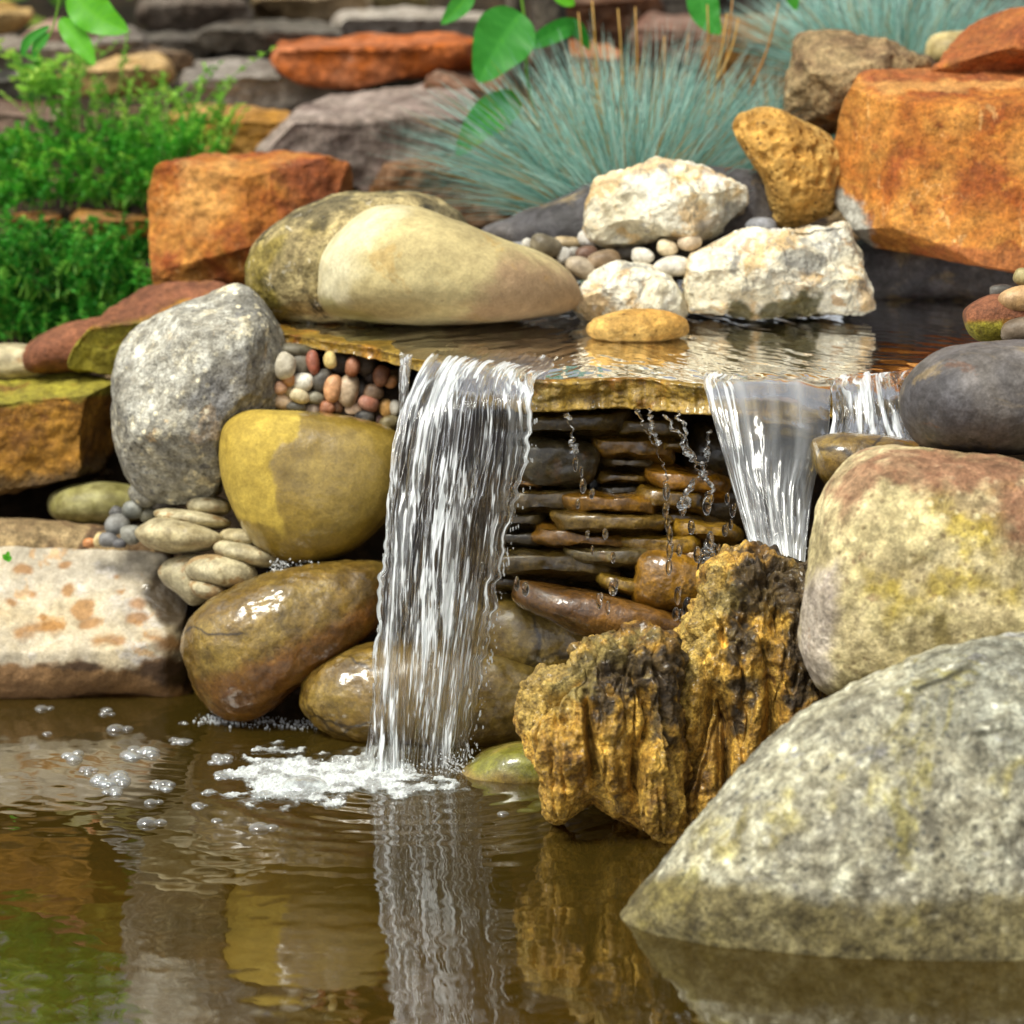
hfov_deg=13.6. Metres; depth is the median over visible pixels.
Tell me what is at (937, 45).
rock
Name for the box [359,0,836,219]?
grass tuft
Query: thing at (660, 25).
bank stone
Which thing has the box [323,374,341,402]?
pebble
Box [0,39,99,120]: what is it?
herb
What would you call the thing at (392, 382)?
pebble
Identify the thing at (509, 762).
boulder
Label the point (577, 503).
water drop
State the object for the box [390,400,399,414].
pebble
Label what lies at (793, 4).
leafy shoot
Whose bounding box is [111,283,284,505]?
boulder
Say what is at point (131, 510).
pebble
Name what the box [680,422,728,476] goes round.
rock
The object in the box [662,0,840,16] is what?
bank stone
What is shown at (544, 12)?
rock
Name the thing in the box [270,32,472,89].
bank stone
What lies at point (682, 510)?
water drop
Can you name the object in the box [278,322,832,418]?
stone slab
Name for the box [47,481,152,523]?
flat stone
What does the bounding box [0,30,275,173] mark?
herb
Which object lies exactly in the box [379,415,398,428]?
pebble
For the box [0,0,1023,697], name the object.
ground
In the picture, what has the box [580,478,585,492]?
water drop
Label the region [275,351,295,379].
pebble
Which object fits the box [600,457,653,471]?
flat stone
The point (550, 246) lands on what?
pebble
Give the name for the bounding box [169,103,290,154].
bank stone
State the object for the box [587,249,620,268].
pebble
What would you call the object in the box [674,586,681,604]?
water drop
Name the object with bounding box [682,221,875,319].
quartz
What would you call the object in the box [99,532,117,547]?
pebble
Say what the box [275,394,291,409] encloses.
pebble
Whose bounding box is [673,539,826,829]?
tufa
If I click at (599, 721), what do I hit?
tufa
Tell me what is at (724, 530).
water drop
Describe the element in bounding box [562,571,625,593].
flat stone
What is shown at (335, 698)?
boulder
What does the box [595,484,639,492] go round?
flat stone
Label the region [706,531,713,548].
water drop
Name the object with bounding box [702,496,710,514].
water drop
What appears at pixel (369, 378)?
pebble
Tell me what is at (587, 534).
water drop
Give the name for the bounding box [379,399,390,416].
pebble
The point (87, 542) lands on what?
pebble
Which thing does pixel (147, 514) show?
pebble
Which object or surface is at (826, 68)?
rock
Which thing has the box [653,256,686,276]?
pebble
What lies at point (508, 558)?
spray
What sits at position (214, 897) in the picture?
pond water
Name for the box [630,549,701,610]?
flat stone
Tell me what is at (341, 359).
pebble
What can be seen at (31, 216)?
bank stone
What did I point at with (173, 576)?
flat stone
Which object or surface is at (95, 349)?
flat stone
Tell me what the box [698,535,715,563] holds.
water drip
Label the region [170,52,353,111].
bank stone
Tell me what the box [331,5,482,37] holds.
bank stone
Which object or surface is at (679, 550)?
water drop
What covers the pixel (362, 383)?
pebble
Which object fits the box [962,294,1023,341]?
pebble
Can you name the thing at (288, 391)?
pebble
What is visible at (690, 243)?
pebble
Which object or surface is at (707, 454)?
water drip
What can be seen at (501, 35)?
leafy shrub
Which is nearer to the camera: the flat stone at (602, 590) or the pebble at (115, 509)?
the flat stone at (602, 590)
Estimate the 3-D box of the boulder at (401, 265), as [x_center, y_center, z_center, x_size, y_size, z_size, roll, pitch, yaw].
[-0.079,-0.308,5.381,0.330,0.158,0.257,0,12,0]
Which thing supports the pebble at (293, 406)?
on the boulder at (306, 486)
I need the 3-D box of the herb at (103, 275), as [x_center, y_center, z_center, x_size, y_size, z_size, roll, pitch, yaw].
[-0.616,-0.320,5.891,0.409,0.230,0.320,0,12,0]
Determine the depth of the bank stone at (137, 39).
6.44 m
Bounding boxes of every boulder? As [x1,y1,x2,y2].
[0,546,194,698]
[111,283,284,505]
[180,559,382,721]
[218,409,395,564]
[244,191,467,324]
[299,642,534,745]
[318,205,580,325]
[461,741,539,783]
[620,631,1023,960]
[798,444,1023,695]
[899,339,1023,454]
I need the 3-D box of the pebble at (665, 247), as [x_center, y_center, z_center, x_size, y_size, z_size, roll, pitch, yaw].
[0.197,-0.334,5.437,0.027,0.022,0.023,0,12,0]
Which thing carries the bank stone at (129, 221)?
on the ground
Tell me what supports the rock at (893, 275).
on the stream water at (891, 335)
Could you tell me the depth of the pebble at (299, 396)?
5.31 m
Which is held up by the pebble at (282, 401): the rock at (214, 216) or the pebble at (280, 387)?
the pebble at (280, 387)
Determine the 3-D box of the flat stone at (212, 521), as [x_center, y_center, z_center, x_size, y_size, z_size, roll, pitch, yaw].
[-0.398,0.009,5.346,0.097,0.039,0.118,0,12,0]
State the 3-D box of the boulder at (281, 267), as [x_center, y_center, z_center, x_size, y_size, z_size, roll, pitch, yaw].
[-0.195,-0.322,5.479,0.293,0.179,0.242,0,12,0]
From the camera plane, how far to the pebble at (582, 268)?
5.42 m
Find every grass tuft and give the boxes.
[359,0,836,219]
[675,51,835,156]
[679,0,1023,79]
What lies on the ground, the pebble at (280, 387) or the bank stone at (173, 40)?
the bank stone at (173, 40)
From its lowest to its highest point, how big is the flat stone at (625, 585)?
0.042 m
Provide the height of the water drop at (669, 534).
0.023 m
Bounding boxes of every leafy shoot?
[20,0,127,64]
[687,0,721,34]
[786,0,798,9]
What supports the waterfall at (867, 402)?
on the flat stone at (832, 452)
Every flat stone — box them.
[0,343,52,379]
[0,518,173,558]
[22,317,98,373]
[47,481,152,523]
[67,280,225,374]
[135,517,221,552]
[153,508,230,529]
[158,553,206,605]
[185,554,257,588]
[186,496,230,515]
[188,580,226,599]
[213,540,281,567]
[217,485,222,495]
[220,529,253,545]
[488,591,582,667]
[496,575,520,591]
[501,546,622,588]
[505,530,546,547]
[508,513,546,531]
[511,579,680,637]
[514,487,580,518]
[518,481,541,488]
[522,435,600,488]
[530,408,632,439]
[531,519,622,547]
[548,509,673,534]
[562,487,656,513]
[562,546,646,573]
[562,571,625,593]
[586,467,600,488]
[590,436,675,465]
[595,469,648,484]
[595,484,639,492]
[595,572,633,597]
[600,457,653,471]
[616,411,686,440]
[621,532,702,553]
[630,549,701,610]
[634,483,706,516]
[644,463,731,502]
[663,439,687,452]
[669,512,705,524]
[671,511,744,545]
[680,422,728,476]
[687,545,722,556]
[708,488,743,527]
[811,432,920,483]
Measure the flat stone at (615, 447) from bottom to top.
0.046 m
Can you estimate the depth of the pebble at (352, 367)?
5.30 m
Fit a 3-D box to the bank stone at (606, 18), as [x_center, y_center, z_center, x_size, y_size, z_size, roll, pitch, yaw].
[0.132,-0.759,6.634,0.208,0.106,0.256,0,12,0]
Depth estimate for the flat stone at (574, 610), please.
5.05 m
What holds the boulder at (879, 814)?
in the pond water at (214, 897)
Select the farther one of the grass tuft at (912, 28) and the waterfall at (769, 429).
the grass tuft at (912, 28)
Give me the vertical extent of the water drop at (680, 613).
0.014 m
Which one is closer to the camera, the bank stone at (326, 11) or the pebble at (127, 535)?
the pebble at (127, 535)
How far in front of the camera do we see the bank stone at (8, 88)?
6.27 m
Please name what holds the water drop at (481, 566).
on the waterfall at (459, 456)
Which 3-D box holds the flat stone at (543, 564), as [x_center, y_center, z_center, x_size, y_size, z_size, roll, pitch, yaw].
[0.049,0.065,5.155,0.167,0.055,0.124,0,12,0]
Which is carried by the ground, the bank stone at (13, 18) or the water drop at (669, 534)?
the bank stone at (13, 18)
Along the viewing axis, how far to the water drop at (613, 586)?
4.97 m
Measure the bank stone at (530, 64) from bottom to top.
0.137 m
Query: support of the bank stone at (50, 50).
on the bank stone at (8, 88)
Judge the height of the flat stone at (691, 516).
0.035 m
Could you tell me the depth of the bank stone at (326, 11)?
6.83 m
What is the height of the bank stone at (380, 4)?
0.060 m
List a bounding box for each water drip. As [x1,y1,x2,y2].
[564,413,578,453]
[634,409,667,484]
[646,407,661,445]
[663,414,699,508]
[674,410,715,504]
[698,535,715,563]
[700,429,711,473]
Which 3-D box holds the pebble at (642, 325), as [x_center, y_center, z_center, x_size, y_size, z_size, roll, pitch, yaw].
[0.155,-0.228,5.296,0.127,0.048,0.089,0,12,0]
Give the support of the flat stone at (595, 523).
on the flat stone at (687, 543)
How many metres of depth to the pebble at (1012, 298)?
5.00 m
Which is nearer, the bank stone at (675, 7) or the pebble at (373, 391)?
the pebble at (373, 391)
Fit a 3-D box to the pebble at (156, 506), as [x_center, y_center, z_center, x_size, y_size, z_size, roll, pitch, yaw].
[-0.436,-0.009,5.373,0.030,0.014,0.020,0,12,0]
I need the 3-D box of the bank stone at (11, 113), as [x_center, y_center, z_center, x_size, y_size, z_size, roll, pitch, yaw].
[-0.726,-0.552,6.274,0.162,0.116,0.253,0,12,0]
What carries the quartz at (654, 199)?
on the pebble at (625, 252)
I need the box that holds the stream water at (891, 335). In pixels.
[289,281,979,382]
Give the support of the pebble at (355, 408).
on the boulder at (306, 486)
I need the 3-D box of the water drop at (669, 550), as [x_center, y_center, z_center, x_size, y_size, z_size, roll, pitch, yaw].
[0.183,0.044,4.965,0.008,0.023,0.008,0,12,0]
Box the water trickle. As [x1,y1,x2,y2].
[399,352,412,410]
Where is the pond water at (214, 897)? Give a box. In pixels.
[0,689,1023,1023]
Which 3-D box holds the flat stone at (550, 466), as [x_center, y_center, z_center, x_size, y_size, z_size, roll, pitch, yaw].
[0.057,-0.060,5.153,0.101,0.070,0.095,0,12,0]
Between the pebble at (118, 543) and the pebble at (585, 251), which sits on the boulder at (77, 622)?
the pebble at (118, 543)
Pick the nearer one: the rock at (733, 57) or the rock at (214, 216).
the rock at (214, 216)
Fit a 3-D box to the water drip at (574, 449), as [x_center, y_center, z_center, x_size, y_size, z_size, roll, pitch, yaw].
[0.068,-0.090,4.947,0.018,0.050,0.009,0,12,0]
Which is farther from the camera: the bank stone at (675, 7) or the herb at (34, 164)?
the bank stone at (675, 7)
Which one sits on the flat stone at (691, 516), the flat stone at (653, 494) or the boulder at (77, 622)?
the flat stone at (653, 494)
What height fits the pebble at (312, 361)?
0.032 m
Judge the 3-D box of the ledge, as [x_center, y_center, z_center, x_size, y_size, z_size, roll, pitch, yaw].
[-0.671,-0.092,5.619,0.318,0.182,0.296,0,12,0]
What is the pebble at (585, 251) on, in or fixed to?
on the quartz at (613, 286)
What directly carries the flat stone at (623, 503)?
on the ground
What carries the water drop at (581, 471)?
attached to the water drip at (574, 449)
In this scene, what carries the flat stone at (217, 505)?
on the flat stone at (212, 521)
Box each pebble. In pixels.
[83,538,94,547]
[93,532,101,546]
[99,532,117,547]
[104,513,129,534]
[109,505,121,515]
[112,538,126,547]
[120,525,139,544]
[121,501,142,518]
[128,485,155,507]
[140,508,155,521]
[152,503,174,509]
[274,380,288,393]
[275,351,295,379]
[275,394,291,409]
[282,343,317,355]
[282,375,294,386]
[284,386,293,396]
[286,401,306,410]
[289,387,309,403]
[293,356,309,375]
[293,373,312,391]
[305,404,319,411]
[306,350,319,374]
[308,391,324,403]
[312,369,331,392]
[319,401,334,412]
[323,351,336,368]
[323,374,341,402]
[332,353,350,374]
[333,401,342,412]
[338,375,358,407]
[345,356,360,376]
[345,403,361,413]
[354,410,373,420]
[357,395,378,411]
[358,356,375,376]
[358,378,366,396]
[362,365,377,381]
[363,384,383,399]
[373,365,389,386]
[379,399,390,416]
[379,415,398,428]
[385,375,397,388]
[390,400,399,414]
[522,238,530,246]
[530,233,561,257]
[555,236,581,247]
[557,247,571,263]
[565,256,595,280]
[569,247,577,255]
[575,245,597,257]
[577,230,595,245]
[586,308,688,342]
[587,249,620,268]
[612,245,644,260]
[631,247,654,263]
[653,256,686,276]
[657,239,677,255]
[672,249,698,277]
[677,235,701,250]
[745,217,776,228]
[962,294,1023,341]
[989,284,1012,293]
[998,285,1023,310]
[1001,317,1023,339]
[1013,268,1023,284]
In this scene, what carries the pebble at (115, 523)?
on the pebble at (106, 539)
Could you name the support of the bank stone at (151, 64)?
on the ground
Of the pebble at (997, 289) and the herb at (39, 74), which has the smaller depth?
the pebble at (997, 289)
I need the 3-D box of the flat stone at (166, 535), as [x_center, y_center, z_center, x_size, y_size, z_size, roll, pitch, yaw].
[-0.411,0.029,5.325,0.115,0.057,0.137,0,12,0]
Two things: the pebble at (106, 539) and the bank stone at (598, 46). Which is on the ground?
the bank stone at (598, 46)
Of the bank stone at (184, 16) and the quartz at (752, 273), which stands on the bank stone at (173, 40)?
the bank stone at (184, 16)
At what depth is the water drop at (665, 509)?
4.95 m
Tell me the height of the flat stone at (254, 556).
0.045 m
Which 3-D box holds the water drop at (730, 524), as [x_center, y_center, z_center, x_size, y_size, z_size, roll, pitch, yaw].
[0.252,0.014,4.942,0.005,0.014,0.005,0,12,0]
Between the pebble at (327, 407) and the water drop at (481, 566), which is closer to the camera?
the water drop at (481, 566)
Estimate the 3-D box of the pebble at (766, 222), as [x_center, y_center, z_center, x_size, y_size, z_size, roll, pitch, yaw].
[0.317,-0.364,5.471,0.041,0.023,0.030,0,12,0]
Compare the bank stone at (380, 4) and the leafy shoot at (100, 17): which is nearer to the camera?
the leafy shoot at (100, 17)
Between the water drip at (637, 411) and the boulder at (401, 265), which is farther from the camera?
the boulder at (401, 265)
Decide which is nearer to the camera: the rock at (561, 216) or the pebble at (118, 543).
the pebble at (118, 543)
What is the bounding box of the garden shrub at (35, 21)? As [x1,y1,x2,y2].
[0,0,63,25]
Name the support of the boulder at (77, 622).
in the pond water at (214, 897)
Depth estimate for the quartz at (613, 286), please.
5.38 m
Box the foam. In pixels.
[227,740,456,807]
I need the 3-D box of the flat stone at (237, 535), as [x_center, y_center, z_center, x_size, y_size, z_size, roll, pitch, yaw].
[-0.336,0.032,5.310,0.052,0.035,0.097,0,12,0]
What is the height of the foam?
0.006 m
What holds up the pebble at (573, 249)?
on the pebble at (585, 251)
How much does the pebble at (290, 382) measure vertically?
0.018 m
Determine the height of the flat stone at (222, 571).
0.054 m
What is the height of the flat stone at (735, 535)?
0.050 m
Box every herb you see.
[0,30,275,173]
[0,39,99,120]
[0,109,227,219]
[0,203,152,343]
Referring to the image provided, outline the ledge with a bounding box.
[0,372,114,495]
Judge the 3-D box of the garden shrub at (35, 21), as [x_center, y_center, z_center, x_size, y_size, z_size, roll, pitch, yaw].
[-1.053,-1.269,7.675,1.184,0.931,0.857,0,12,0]
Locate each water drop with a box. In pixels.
[479,562,483,572]
[514,576,519,590]
[521,581,528,595]
[573,457,577,471]
[576,499,579,508]
[579,465,582,476]
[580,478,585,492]
[585,530,589,538]
[589,488,594,498]
[596,592,602,608]
[602,528,607,539]
[606,601,609,614]
[608,578,618,595]
[610,551,615,562]
[662,502,668,518]
[663,483,669,500]
[665,514,669,531]
[666,541,673,558]
[666,559,671,574]
[667,525,672,544]
[672,607,678,620]
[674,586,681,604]
[676,544,681,555]
[678,609,683,620]
[679,505,686,515]
[683,597,690,613]
[688,519,694,534]
[690,479,694,490]
[693,546,700,562]
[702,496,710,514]
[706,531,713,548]
[715,543,719,554]
[722,523,727,536]
[725,493,729,504]
[728,519,732,529]
[729,502,736,517]
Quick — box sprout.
[2,551,11,561]
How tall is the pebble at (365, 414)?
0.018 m
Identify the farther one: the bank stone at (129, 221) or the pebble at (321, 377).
the bank stone at (129, 221)
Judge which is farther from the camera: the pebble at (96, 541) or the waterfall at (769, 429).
the pebble at (96, 541)
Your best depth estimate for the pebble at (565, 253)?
5.44 m
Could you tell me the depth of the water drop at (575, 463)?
4.94 m
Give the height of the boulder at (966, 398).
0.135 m
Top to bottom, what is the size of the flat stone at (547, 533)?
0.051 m
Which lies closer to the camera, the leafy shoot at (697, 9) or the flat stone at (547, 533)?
the flat stone at (547, 533)
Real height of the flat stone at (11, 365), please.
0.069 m
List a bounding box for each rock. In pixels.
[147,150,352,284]
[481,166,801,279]
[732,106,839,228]
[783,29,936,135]
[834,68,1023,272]
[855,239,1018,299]
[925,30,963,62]
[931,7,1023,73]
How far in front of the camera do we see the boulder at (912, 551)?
4.54 m
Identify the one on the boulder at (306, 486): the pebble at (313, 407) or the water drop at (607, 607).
the pebble at (313, 407)
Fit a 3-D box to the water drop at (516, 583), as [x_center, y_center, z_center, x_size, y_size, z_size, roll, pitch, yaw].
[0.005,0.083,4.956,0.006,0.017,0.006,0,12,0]
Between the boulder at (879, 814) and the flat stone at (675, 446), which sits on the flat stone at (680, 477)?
the flat stone at (675, 446)
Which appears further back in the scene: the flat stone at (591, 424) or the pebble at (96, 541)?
the pebble at (96, 541)
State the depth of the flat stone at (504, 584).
5.13 m
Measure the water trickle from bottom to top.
0.076 m
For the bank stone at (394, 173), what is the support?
on the ground
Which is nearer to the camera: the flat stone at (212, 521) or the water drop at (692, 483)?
the water drop at (692, 483)
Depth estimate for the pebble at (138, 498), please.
5.36 m
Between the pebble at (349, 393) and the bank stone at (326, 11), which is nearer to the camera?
the pebble at (349, 393)
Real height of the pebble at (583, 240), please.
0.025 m
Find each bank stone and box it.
[0,0,33,35]
[0,34,77,74]
[0,69,54,100]
[0,98,63,166]
[8,210,61,237]
[21,18,108,41]
[57,52,175,98]
[70,208,148,243]
[80,25,149,62]
[131,44,193,72]
[135,0,252,32]
[142,29,217,60]
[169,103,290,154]
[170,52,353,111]
[189,18,344,55]
[251,0,373,23]
[255,83,478,191]
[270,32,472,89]
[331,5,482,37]
[369,140,519,227]
[371,0,430,8]
[423,69,528,140]
[523,50,534,117]
[531,0,665,50]
[569,39,624,90]
[628,11,721,70]
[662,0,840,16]
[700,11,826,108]
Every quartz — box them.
[572,260,687,322]
[582,156,748,248]
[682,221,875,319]
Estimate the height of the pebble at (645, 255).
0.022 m
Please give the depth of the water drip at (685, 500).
4.95 m
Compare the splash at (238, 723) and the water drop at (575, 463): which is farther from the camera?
the splash at (238, 723)
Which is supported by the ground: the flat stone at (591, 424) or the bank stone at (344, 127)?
the bank stone at (344, 127)
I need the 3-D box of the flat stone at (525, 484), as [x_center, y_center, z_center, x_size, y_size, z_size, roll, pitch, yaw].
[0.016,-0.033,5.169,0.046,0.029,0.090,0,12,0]
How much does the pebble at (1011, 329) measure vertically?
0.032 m
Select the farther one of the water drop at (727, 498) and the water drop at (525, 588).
the water drop at (525, 588)
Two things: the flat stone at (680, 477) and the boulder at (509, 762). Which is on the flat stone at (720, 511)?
the flat stone at (680, 477)
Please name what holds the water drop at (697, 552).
attached to the water drip at (706, 554)
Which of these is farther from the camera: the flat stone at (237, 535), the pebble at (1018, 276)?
the flat stone at (237, 535)
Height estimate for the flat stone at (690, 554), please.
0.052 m
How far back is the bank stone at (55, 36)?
6.49 m
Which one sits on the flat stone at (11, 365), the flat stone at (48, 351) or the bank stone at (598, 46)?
the flat stone at (48, 351)
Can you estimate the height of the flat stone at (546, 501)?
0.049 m
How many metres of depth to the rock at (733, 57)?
6.21 m
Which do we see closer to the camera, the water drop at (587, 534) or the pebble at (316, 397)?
the water drop at (587, 534)
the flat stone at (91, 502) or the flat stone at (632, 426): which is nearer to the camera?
the flat stone at (632, 426)
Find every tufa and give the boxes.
[513,620,692,843]
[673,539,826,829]
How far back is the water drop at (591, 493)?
4.95 m
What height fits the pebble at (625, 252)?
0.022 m
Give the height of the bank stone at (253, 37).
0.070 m
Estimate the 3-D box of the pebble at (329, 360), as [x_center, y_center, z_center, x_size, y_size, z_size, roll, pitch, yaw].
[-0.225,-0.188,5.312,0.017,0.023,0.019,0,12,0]
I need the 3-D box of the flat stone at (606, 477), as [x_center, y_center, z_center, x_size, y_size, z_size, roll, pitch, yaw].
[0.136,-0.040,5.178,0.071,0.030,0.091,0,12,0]
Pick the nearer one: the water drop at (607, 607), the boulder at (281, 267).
the water drop at (607, 607)
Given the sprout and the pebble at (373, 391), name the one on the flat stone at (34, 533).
the sprout
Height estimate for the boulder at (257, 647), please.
0.198 m
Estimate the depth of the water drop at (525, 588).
4.94 m
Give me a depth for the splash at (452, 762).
5.00 m
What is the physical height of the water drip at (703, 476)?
0.109 m
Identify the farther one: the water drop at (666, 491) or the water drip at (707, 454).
the water drip at (707, 454)
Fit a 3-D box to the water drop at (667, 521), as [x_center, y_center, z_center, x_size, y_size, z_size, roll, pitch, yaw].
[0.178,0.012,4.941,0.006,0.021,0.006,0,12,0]
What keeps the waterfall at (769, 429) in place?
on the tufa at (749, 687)
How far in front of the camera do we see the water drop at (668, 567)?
4.93 m
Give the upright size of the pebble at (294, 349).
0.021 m
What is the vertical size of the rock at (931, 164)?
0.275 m
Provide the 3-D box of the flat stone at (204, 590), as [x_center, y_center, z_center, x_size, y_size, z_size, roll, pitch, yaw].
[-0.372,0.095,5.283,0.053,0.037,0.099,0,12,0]
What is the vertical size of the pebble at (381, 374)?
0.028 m
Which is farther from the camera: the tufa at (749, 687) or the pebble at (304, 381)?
the pebble at (304, 381)
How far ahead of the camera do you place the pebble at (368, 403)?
5.32 m
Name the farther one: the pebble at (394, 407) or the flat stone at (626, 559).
the pebble at (394, 407)
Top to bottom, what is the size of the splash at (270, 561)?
0.026 m
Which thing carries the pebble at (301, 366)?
on the pebble at (304, 381)
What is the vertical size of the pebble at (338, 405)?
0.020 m
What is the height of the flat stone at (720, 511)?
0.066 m
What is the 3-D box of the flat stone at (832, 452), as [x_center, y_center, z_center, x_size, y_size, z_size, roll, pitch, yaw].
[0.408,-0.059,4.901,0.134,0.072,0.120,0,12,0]
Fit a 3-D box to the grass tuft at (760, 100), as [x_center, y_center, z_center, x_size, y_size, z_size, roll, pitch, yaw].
[0.382,-0.543,5.806,0.392,0.170,0.302,0,12,0]
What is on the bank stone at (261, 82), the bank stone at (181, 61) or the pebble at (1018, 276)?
the bank stone at (181, 61)
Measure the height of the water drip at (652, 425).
0.045 m
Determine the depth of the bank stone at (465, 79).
6.19 m
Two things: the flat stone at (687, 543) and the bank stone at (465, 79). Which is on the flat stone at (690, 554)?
the flat stone at (687, 543)
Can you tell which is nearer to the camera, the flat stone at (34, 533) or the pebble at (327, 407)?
the pebble at (327, 407)
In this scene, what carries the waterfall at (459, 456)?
on the pond water at (214, 897)
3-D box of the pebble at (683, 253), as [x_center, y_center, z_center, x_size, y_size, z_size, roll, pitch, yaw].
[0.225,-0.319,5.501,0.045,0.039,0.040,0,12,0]
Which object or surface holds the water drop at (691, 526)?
attached to the water drip at (685, 500)
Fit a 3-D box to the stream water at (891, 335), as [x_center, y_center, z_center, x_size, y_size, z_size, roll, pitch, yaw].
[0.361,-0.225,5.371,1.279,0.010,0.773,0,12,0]
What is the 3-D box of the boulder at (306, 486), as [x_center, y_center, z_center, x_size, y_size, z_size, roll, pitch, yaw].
[-0.245,-0.031,5.295,0.235,0.200,0.208,0,12,0]
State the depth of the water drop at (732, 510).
4.95 m
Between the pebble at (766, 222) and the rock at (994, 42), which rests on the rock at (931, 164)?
the rock at (994, 42)
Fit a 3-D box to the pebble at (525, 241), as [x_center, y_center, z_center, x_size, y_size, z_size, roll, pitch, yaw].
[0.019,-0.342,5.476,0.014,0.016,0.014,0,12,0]
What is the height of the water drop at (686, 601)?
0.024 m
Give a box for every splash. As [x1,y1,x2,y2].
[193,714,316,729]
[269,558,318,570]
[310,735,477,777]
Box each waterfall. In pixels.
[366,343,562,774]
[703,372,835,561]
[825,368,913,440]
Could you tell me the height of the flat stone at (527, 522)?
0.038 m
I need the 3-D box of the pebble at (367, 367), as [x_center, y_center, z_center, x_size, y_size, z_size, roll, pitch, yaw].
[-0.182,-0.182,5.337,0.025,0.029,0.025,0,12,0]
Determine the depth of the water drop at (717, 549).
4.96 m
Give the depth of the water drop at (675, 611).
4.96 m
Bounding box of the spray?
[369,402,537,763]
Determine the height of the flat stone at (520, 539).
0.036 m
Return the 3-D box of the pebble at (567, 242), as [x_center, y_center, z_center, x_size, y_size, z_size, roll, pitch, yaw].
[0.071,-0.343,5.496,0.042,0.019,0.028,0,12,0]
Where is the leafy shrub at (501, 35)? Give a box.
[441,0,589,155]
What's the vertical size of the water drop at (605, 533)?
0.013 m

